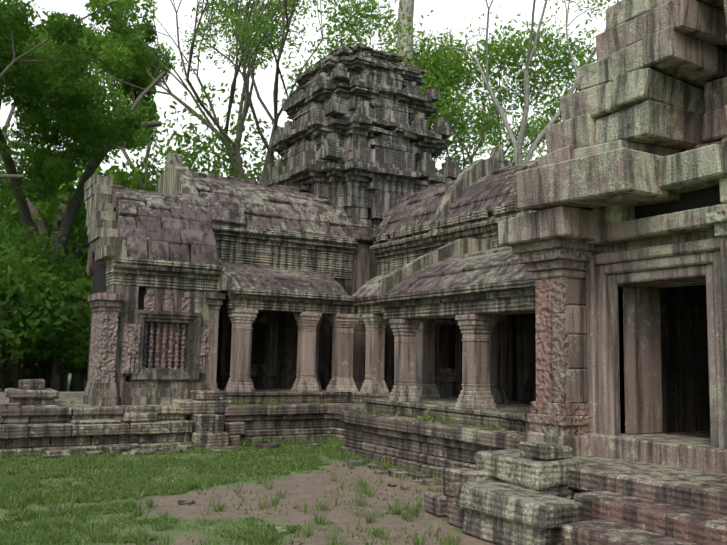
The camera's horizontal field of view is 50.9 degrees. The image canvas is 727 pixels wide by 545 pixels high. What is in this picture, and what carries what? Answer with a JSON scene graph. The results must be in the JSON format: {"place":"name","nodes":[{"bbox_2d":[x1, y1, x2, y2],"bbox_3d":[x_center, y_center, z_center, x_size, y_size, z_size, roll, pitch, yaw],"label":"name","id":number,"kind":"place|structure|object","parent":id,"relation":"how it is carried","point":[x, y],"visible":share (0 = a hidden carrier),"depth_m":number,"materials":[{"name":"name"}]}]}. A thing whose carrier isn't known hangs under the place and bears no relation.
{"place":"outdoors","nodes":[
{"label":"outdoors","id":0,"kind":"place"},
{"bbox_2d":[0,0,157,205],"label":"tree","id":1,"kind":"object","parent":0,"point":[35,88],"depth_m":23.17,"materials":[{"name":"green plant"}]},
{"bbox_2d":[0,364,359,391],"bbox_3d":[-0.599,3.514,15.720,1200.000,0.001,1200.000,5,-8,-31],"label":"ground","id":2,"kind":"structure","parent":0,"point":[68,383],"depth_m":42.35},
{"bbox_2d":[0,10,175,375],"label":"tree","id":3,"kind":"object","parent":2,"relation":"on","point":[26,209],"depth_m":32.28,"materials":[{"name":"green plant"}]},
{"bbox_2d":[397,0,413,66],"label":"pale tree","id":4,"kind":"object","parent":2,"relation":"on","point":[407,4],"visible":0.08,"depth_m":31.23,"materials":[{"name":"grey plant"}]},
{"bbox_2d":[277,6,599,170],"bbox_3d":[4.279,-2.946,36.547,15.351,18.082,19.920,-1,-7,15],"label":"tree","id":5,"kind":"object","parent":2,"relation":"on","point":[453,60],"depth_m":33.93,"materials":[{"name":"green plant"}]},
{"bbox_2d":[377,0,619,164],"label":"sparse tree","id":6,"kind":"object","parent":2,"relation":"on","point":[518,149],"depth_m":28.69,"materials":[{"name":"plant"}]},
{"bbox_2d":[0,81,437,391],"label":"trees","id":7,"kind":"object","parent":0,"point":[45,304],"depth_m":24.58,"materials":[{"name":"green plant"}]},
{"bbox_2d":[0,443,496,544],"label":"courtyard ground","id":8,"kind":"structure","parent":0,"point":[185,512],"depth_m":8.61,"materials":[{"name":"brown soil"}]},
{"bbox_2d":[0,400,442,535],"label":"rubble stones","id":9,"kind":"object","parent":8,"relation":"on","point":[416,478],"visible":0.48,"depth_m":12.64,"materials":[{"name":"grey stone"}]},
{"bbox_2d":[180,43,524,477],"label":"plants","id":10,"kind":"object","parent":8,"relation":"on","point":[411,63],"visible":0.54,"depth_m":12.44,"materials":[{"name":"green plant"}]},
{"bbox_2d":[86,186,722,390],"bbox_3d":[1.384,-0.600,13.523,9.270,7.100,16.500,5,-8,-31],"label":"dark interior","id":11,"kind":"object","parent":8,"relation":"on","point":[699,198],"visible":0.08,"depth_m":8.53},
{"bbox_2d":[77,0,437,184],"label":"tree","id":12,"kind":"object","parent":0,"point":[359,9],"depth_m":28.59,"materials":[{"name":"green plant"}]},
{"bbox_2d":[0,433,515,544],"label":"grass","id":13,"kind":"structure","parent":0,"point":[19,490],"depth_m":9.41,"materials":[{"name":"green plant"}]},
{"bbox_2d":[83,145,514,405],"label":"temple walls","id":14,"kind":"structure","parent":0,"point":[160,385],"depth_m":14.83,"materials":[{"name":"grey stone"}]},
{"bbox_2d":[86,159,537,307],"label":"temple roofs","id":15,"kind":"structure","parent":14,"relation":"on","point":[177,227],"depth_m":15.82,"materials":[{"name":"grey stone"}]},
{"bbox_2d":[106,200,535,323],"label":"temple cornices","id":16,"kind":"object","parent":14,"relation":"attached to","point":[331,256],"visible":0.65,"depth_m":15.53,"materials":[{"name":"grey stone"}]},
{"bbox_2d":[0,0,620,209],"label":"sky","id":17,"kind":"structure","parent":0,"point":[445,14],"materials":[{"name":"white"}]},
{"bbox_2d":[259,44,461,229],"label":"temple tower","id":18,"kind":"structure","parent":0,"point":[359,143],"depth_m":19.74,"materials":[{"name":"grey stone"}]},
{"bbox_2d":[0,367,726,544],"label":"stone platform","id":19,"kind":"structure","parent":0,"point":[508,485],"depth_m":10.77,"materials":[{"name":"grey stone"}]},
{"bbox_2d":[224,308,507,408],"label":"columns","id":20,"kind":"structure","parent":19,"relation":"on","point":[414,360],"depth_m":15.14,"materials":[{"name":"stone"}]},
{"bbox_2d":[498,0,726,473],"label":"temple doorway building","id":21,"kind":"structure","parent":19,"relation":"on","point":[644,114],"depth_m":8.47,"materials":[{"name":"grey stone"}]},
{"bbox_2d":[88,210,726,435],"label":"temple carved panels","id":22,"kind":"object","parent":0,"point":[553,411],"visible":0.94,"depth_m":9.06,"materials":[{"name":"grey stone"}]},
{"bbox_2d":[216,278,710,438],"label":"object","id":23,"kind":"structure","parent":0,"point":[684,368],"depth_m":13.97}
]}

